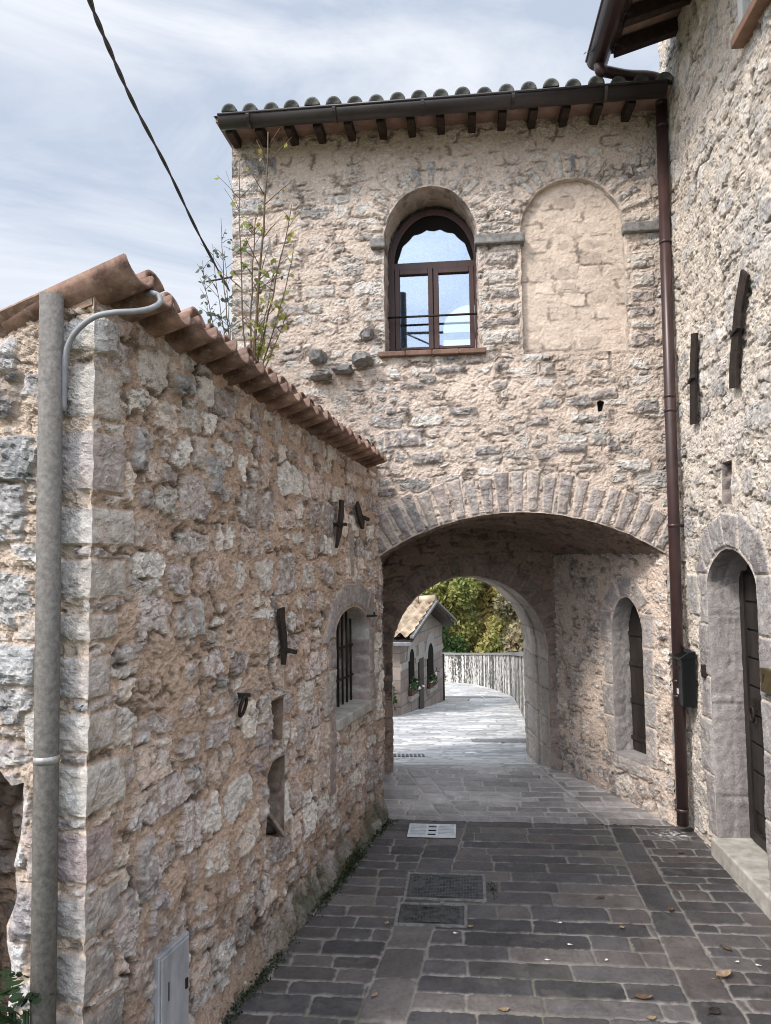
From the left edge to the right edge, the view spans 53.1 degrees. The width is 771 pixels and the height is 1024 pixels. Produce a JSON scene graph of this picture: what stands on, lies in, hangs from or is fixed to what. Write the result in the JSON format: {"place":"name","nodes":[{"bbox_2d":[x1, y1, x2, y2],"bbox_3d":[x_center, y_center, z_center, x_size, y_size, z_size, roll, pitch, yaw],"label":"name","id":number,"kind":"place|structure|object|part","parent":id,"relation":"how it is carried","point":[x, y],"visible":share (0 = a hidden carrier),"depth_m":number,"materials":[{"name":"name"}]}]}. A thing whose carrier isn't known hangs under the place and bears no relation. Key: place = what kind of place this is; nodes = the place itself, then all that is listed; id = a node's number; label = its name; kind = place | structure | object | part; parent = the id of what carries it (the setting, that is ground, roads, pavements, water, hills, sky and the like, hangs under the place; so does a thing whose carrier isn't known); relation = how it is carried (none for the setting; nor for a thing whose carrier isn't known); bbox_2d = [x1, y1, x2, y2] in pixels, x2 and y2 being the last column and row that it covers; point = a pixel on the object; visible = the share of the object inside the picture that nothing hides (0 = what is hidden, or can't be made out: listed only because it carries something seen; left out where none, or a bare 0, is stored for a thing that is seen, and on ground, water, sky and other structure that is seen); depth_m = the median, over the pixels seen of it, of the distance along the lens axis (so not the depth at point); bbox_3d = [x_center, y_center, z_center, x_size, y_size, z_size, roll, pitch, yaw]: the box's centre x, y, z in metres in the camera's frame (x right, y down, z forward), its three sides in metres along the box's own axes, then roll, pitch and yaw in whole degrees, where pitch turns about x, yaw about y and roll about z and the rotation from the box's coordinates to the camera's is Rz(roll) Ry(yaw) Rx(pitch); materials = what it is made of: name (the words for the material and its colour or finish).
{"place":"outdoors","nodes":[
{"label":"outdoors","id":0,"kind":"place"},
{"bbox_2d":[0,0,747,347],"label":"sky","id":1,"kind":"structure","parent":0,"point":[84,185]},
{"bbox_2d":[221,820,770,1023],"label":"lane paving","id":2,"kind":"structure","parent":0,"point":[348,956],"depth_m":4.12,"materials":[{"name":"stone"}]},
{"bbox_2d":[0,968,53,1023],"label":"weed","id":3,"kind":"object","parent":2,"relation":"on","point":[22,1000],"visible":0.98,"depth_m":2.49,"materials":[{"name":"green plant"}]},
{"bbox_2d":[221,819,396,1023],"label":"moss","id":4,"kind":"object","parent":2,"relation":"on","point":[343,872],"visible":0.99,"depth_m":4.56,"materials":[{"name":"plant"}]},
{"bbox_2d":[394,902,466,927],"bbox_3d":[0.266,2.326,4.441,0.411,0.026,0.287,-1,-4,6],"label":"manhole cover","id":5,"kind":"object","parent":2,"relation":"on","point":[447,915],"visible":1,"depth_m":4.43,"materials":[{"name":"metal"}]},
{"bbox_2d":[407,823,455,838],"bbox_3d":[0.354,2.419,5.845,0.358,0.022,0.266,-1,-4,6],"label":"drain grate","id":6,"kind":"object","parent":2,"relation":"on","point":[429,831],"visible":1,"depth_m":5.82,"materials":[{"name":"metal"}]},
{"bbox_2d":[403,872,486,902],"bbox_3d":[0.376,2.353,4.831,0.501,0.026,0.402,-1,-4,6],"label":"manhole cover","id":7,"kind":"object","parent":2,"relation":"on","point":[441,887],"visible":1,"depth_m":4.81,"materials":[{"name":"metal"}]},
{"bbox_2d":[488,881,497,899],"bbox_3d":[0.661,2.329,4.766,0.067,0.030,0.281,-1,-4,0],"label":"moss tuft","id":8,"kind":"object","parent":2,"relation":"on","point":[492,888],"visible":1,"depth_m":4.77,"materials":[{"name":"plant"}]},
{"bbox_2d":[495,1007,509,1010],"bbox_3d":[0.527,2.237,3.469,0.066,0.011,0.031,0,-6,-6],"label":"fallen leaf","id":9,"kind":"object","parent":2,"relation":"on","point":[504,1008],"visible":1,"depth_m":3.47,"materials":[{"name":"beige plant"}]},
{"bbox_2d":[628,994,652,998],"bbox_3d":[1.174,2.232,3.550,0.112,0.018,0.036,-4,-2,8],"label":"fallen leaf","id":10,"kind":"object","parent":2,"relation":"on","point":[644,996],"visible":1,"depth_m":3.55,"materials":[{"name":"brown plant"}]},
{"bbox_2d":[644,1015,655,1018],"bbox_3d":[1.163,2.224,3.390,0.060,0.010,0.028,1,-1,-11],"label":"fallen leaf","id":11,"kind":"object","parent":2,"relation":"on","point":[651,1017],"visible":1,"depth_m":3.39,"materials":[{"name":"beige plant"}]},
{"bbox_2d":[707,1007,719,1014],"bbox_3d":[1.459,2.224,3.435,0.059,0.011,0.059,-2,-4,16],"label":"fallen leaf","id":12,"kind":"object","parent":2,"relation":"on","point":[715,1010],"visible":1,"depth_m":3.44,"materials":[{"name":"brown plant"}]},
{"bbox_2d":[712,969,731,978],"bbox_3d":[1.625,2.235,3.725,0.112,0.029,0.048,-5,-1,-12],"label":"fallen leaf","id":13,"kind":"object","parent":2,"relation":"on","point":[724,973],"visible":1,"depth_m":3.73,"materials":[{"name":"beige plant"}]},
{"bbox_2d":[717,944,731,950],"bbox_3d":[1.759,2.258,4.003,0.027,0.016,0.080,10,-6,-38],"label":"fallen leaf","id":14,"kind":"object","parent":2,"relation":"on","point":[726,947],"visible":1,"depth_m":4.00,"materials":[{"name":"brown plant"}]},
{"bbox_2d":[383,767,674,825],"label":"passage paving","id":15,"kind":"structure","parent":0,"point":[533,795],"depth_m":6.67,"materials":[{"name":"stone"}]},
{"bbox_2d":[389,596,712,825],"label":"terrain","id":16,"kind":"structure","parent":0,"point":[452,634],"depth_m":43.11,"materials":[{"name":"green plant"}]},
{"bbox_2d":[30,292,63,1023],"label":"grey pole","id":17,"kind":"object","parent":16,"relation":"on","point":[44,890],"visible":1,"depth_m":2.60,"materials":[{"name":"metal"}]},
{"bbox_2d":[0,253,388,1023],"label":"stone outbuilding","id":18,"kind":"structure","parent":16,"relation":"on","point":[212,475],"depth_m":3.25,"materials":[{"name":"stone"}]},
{"bbox_2d":[62,290,162,411],"bbox_3d":[-0.967,-0.598,2.744,0.314,0.490,0.194,2,-5,-36],"label":"cable conduit","id":19,"kind":"object","parent":18,"relation":"attached to","point":[80,327],"visible":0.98,"depth_m":2.70,"materials":[{"name":"grey plastic"}]},
{"bbox_2d":[150,931,188,1023],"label":"cabinet frame","id":20,"kind":"object","parent":18,"relation":"attached to","point":[169,998],"visible":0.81,"depth_m":3.07,"materials":[{"name":"metal"}]},
{"bbox_3d":[-0.838,1.944,3.081,0.013,0.392,0.207,-2,-4,15],"label":"door","id":21,"kind":"part","parent":20,"relation":"part of","materials":[{"name":"metal"}]},
{"bbox_2d":[195,224,247,339],"bbox_3d":[-1.307,-1.728,6.166,0.425,1.302,0.186,0,-4,-4],"label":"sapling","id":22,"kind":"object","parent":18,"relation":"on","point":[222,299],"visible":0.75,"depth_m":6.15,"materials":[{"name":"green plant"}]},
{"bbox_2d":[237,693,250,717],"bbox_3d":[-0.710,0.935,3.739,0.087,0.118,0.077,-2,-5,22],"label":"tether ring","id":23,"kind":"object","parent":18,"relation":"attached to","point":[244,696],"visible":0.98,"depth_m":3.72,"materials":[{"name":"metal"}]},
{"bbox_2d":[214,128,302,367],"bbox_3d":[-0.978,-1.916,5.928,0.716,2.094,0.314,-1,-4,0],"label":"sapling","id":24,"kind":"object","parent":18,"relation":"on","point":[258,349],"visible":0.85,"depth_m":5.90,"materials":[{"name":"green plant"}]},
{"bbox_2d":[266,822,276,833],"bbox_3d":[-0.647,1.699,4.142,0.060,0.128,0.242,-2,-4,18],"label":"round log","id":25,"kind":"object","parent":18,"relation":"in","point":[270,829],"visible":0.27,"depth_m":4.15,"materials":[{"name":"wood"}]},
{"bbox_2d":[267,813,285,835],"bbox_3d":[-0.609,1.645,4.125,0.035,0.216,0.191,-3,-5,33],"label":"wooden stick","id":26,"kind":"object","parent":18,"relation":"in","point":[275,825],"visible":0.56,"depth_m":4.14,"materials":[{"name":"wood"}]},
{"bbox_2d":[277,607,296,664],"bbox_3d":[-0.585,0.682,4.261,0.119,0.315,0.183,-3,-5,25],"label":"wall anchor","id":27,"kind":"object","parent":18,"relation":"attached to","point":[284,649],"depth_m":4.20,"materials":[{"name":"metal"}]},
{"bbox_2d":[333,499,346,547],"bbox_3d":[-0.318,0.080,5.231,0.132,0.332,0.131,3,-5,-37],"label":"wall anchor","id":28,"kind":"object","parent":18,"relation":"attached to","point":[339,524],"depth_m":5.21,"materials":[{"name":"metal"}]},
{"bbox_2d":[355,501,369,528],"bbox_3d":[-0.218,0.027,5.710,0.123,0.197,0.233,-2,-5,23],"label":"wall anchor","id":29,"kind":"object","parent":18,"relation":"attached to","point":[361,518],"depth_m":5.67,"materials":[{"name":"metal"}]},
{"bbox_2d":[393,686,397,709],"bbox_3d":[-0.046,3.955,15.232,0.586,1.428,0.662,-1,-4,0],"label":"shrub","id":30,"kind":"object","parent":16,"relation":"on","point":[394,700],"visible":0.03,"depth_m":15.21,"materials":[{"name":"green plant"}]},
{"bbox_2d":[392,594,469,714],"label":"small stone house","id":31,"kind":"structure","parent":16,"relation":"on","point":[417,646],"depth_m":17.27,"materials":[{"name":"grey stone"}]},
{"bbox_2d":[409,649,414,687],"bbox_3d":[0.561,3.425,16.573,0.017,0.962,0.472,-2,-4,15],"label":"window","id":32,"kind":"structure","parent":31,"relation":"in","point":[411,662],"depth_m":16.56,"materials":[{"name":"black glass"}]},
{"bbox_2d":[408,677,424,695],"bbox_3d":[0.682,3.717,16.635,0.177,0.474,1.316,-2,-4,14],"label":"flower box","id":33,"kind":"object","parent":31,"relation":"on","point":[414,688],"visible":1,"depth_m":16.38,"materials":[{"name":"green plant"}]},
{"bbox_2d":[418,657,423,708],"bbox_3d":[0.810,4.029,17.397,0.026,1.445,0.457,-2,-4,15],"label":"door","id":34,"kind":"structure","parent":31,"relation":"in","point":[421,661],"depth_m":17.36,"materials":[{"name":"brown wood"}]},
{"bbox_2d":[427,643,433,687],"bbox_3d":[1.073,3.649,18.429,0.017,1.024,0.656,-2,-4,15],"label":"window","id":35,"kind":"structure","parent":31,"relation":"in","point":[430,662],"depth_m":18.38,"materials":[{"name":"black glass"}]},
{"bbox_2d":[428,667,438,688],"bbox_3d":[1.155,3.963,18.323,0.177,0.428,1.060,-2,-4,14],"label":"flower box","id":36,"kind":"object","parent":31,"relation":"on","point":[432,682],"visible":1,"depth_m":18.25,"materials":[{"name":"green plant"}]},
{"bbox_2d":[442,654,444,700],"bbox_3d":[1.497,4.447,19.935,0.065,1.550,0.065,1,-5,-22],"label":"iron post","id":37,"kind":"object","parent":16,"relation":"on","point":[443,680],"visible":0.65,"depth_m":19.91,"materials":[{"name":"black metal"}]},
{"bbox_2d":[420,577,481,649],"bbox_3d":[2.671,4.272,39.100,4.384,7.867,4.048,-1,-4,0],"label":"tree","id":38,"kind":"object","parent":16,"relation":"on","point":[461,592],"visible":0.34,"depth_m":38.28,"materials":[{"name":"green plant"}]},
{"bbox_2d":[213,72,690,826],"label":"gate tower","id":39,"kind":"structure","parent":16,"relation":"on","point":[521,446],"depth_m":6.38,"materials":[{"name":"stone"}]},
{"bbox_2d":[87,0,229,291],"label":"overhead cable","id":40,"kind":"object","parent":39,"relation":"attached to","point":[108,46],"visible":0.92,"depth_m":4.05,"materials":[{"name":"black rubber"}]},
{"bbox_2d":[206,277,232,282],"bbox_3d":[-1.418,-2.005,6.636,0.247,0.079,0.016,0,-4,-14],"label":"iron rod","id":41,"kind":"object","parent":39,"relation":"attached to","point":[218,279],"visible":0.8,"depth_m":6.63,"materials":[{"name":"black metal"}]},
{"bbox_2d":[379,209,485,357],"bbox_3d":[0.396,-1.973,6.574,0.881,1.397,0.420,-1,-4,6],"label":"window","id":42,"kind":"structure","parent":39,"relation":"in","point":[433,219],"depth_m":6.73,"materials":[{"name":"brown wood"}]},
{"bbox_2d":[628,605,645,753],"bbox_3d":[2.229,1.386,6.580,0.053,1.361,0.481,1,-4,-16],"label":"window","id":43,"kind":"structure","parent":39,"relation":"in","point":[638,736],"depth_m":6.69,"materials":[{"name":"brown wood"}]},
{"bbox_2d":[442,626,466,652],"bbox_3d":[2.221,6.573,36.220,3.299,3.390,3.530,-1,-4,0],"label":"tree","id":44,"kind":"object","parent":16,"relation":"on","point":[456,645],"visible":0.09,"depth_m":36.06,"materials":[{"name":"green plant"}]},
{"bbox_2d":[445,597,484,637],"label":"tree","id":45,"kind":"object","parent":16,"relation":"on","point":[473,608],"visible":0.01,"depth_m":42.39,"materials":[{"name":"green plant"}]},
{"bbox_2d":[442,652,524,720],"bbox_3d":[2.127,4.726,22.153,9.659,4.301,25.531,1,-4,-20],"label":"fence","id":46,"kind":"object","parent":16,"relation":"on","point":[503,672],"depth_m":26.70,"materials":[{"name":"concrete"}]},
{"bbox_2d":[470,578,516,652],"bbox_3d":[5.673,4.077,39.836,3.630,7.840,4.818,-1,-4,0],"label":"tree","id":47,"kind":"object","parent":16,"relation":"on","point":[488,593],"visible":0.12,"depth_m":39.61,"materials":[{"name":"green plant"}]},
{"bbox_2d":[470,614,516,652],"bbox_3d":[5.404,6.445,35.723,2.887,3.434,2.953,-1,-4,0],"label":"tree","id":48,"kind":"object","parent":16,"relation":"on","point":[489,642],"visible":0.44,"depth_m":34.99,"materials":[{"name":"green plant"}]},
{"bbox_2d":[491,593,518,651],"bbox_3d":[7.132,4.853,35.463,4.051,6.519,5.142,-3,-5,32],"label":"tree","id":49,"kind":"object","parent":16,"relation":"on","point":[502,605],"visible":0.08,"depth_m":35.22,"materials":[{"name":"green plant"}]},
{"bbox_2d":[502,618,523,651],"bbox_3d":[5.944,5.195,30.320,2.904,3.912,3.248,-1,-4,0],"label":"tree","id":50,"kind":"object","parent":16,"relation":"on","point":[512,641],"visible":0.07,"depth_m":29.83,"materials":[{"name":"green plant"}]},
{"bbox_2d":[518,642,523,651],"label":"tree","id":51,"kind":"object","parent":16,"relation":"on","point":[521,648],"depth_m":24.07,"materials":[{"name":"green plant"}]},
{"bbox_2d":[585,0,770,919],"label":"stone house","id":52,"kind":"structure","parent":16,"relation":"on","point":[715,58],"depth_m":5.26,"materials":[{"name":"beige stone"}]},
{"bbox_2d":[594,62,688,826],"bbox_3d":[1.978,-0.604,5.898,0.713,5.906,0.123,1,-5,-22],"label":"downpipe","id":53,"kind":"object","parent":52,"relation":"attached to","point":[603,70],"visible":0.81,"depth_m":5.96,"materials":[{"name":"brown metal"}]},
{"bbox_2d":[669,648,696,706],"bbox_3d":[2.241,1.242,5.804,0.118,0.405,0.272,-1,-4,5],"label":"mailbox","id":54,"kind":"object","parent":52,"relation":"attached to","point":[685,658],"visible":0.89,"depth_m":5.68,"materials":[{"name":"green paint"}]},
{"bbox_2d":[687,333,698,424],"bbox_3d":[2.242,-0.961,5.550,0.108,0.661,0.242,-2,-4,16],"label":"wall anchor","id":55,"kind":"object","parent":52,"relation":"attached to","point":[692,380],"depth_m":5.53,"materials":[{"name":"metal"}]},
{"bbox_2d":[700,664,707,677],"bbox_3d":[2.265,1.131,5.485,0.045,0.090,0.040,-1,-4,5],"label":"doorbell","id":56,"kind":"object","parent":52,"relation":"attached to","point":[704,674],"visible":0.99,"depth_m":5.47,"materials":[{"name":"metal"}]},
{"bbox_2d":[729,269,749,388],"bbox_3d":[2.166,-1.109,4.670,0.108,0.673,0.372,-2,-4,12],"label":"wall anchor","id":57,"kind":"object","parent":52,"relation":"attached to","point":[739,305],"depth_m":4.68,"materials":[{"name":"metal"}]},
{"bbox_2d":[739,565,766,852],"bbox_3d":[2.471,1.247,4.922,0.094,2.074,0.930,-1,-4,5],"label":"door","id":58,"kind":"structure","parent":52,"relation":"in","point":[747,584],"depth_m":5.23,"materials":[{"name":"brown wood"}]},
{"bbox_2d":[760,668,770,694],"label":"brass plate","id":59,"kind":"object","parent":52,"relation":"attached to","point":[765,677],"visible":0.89,"depth_m":4.32,"materials":[{"name":"metal"}]},
{"bbox_2d":[393,682,713,769],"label":"road","id":60,"kind":"structure","parent":0,"point":[440,735],"depth_m":11.89,"materials":[{"name":"stone"}]},
{"bbox_2d":[394,754,424,756],"bbox_3d":[0.262,2.954,9.329,0.446,0.050,0.240,-1,-4,6],"label":"drain cover","id":61,"kind":"object","parent":60,"relation":"on","point":[419,755],"visible":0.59,"depth_m":9.29,"materials":[{"name":"metal"}]},
{"bbox_2d":[445,696,504,697],"bbox_3d":[2.743,5.202,21.654,2.504,0.132,0.991,-1,-4,6],"label":"drain cover","id":62,"kind":"object","parent":60,"relation":"on","point":[474,697],"visible":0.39,"depth_m":21.37,"materials":[{"name":"grey stone"}]},
{"bbox_2d":[471,739,525,742],"bbox_3d":[1.711,3.200,10.752,1.046,0.071,0.438,-1,-4,6],"label":"drain cover","id":63,"kind":"object","parent":60,"relation":"on","point":[502,740],"visible":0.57,"depth_m":10.77,"materials":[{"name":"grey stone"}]}
]}

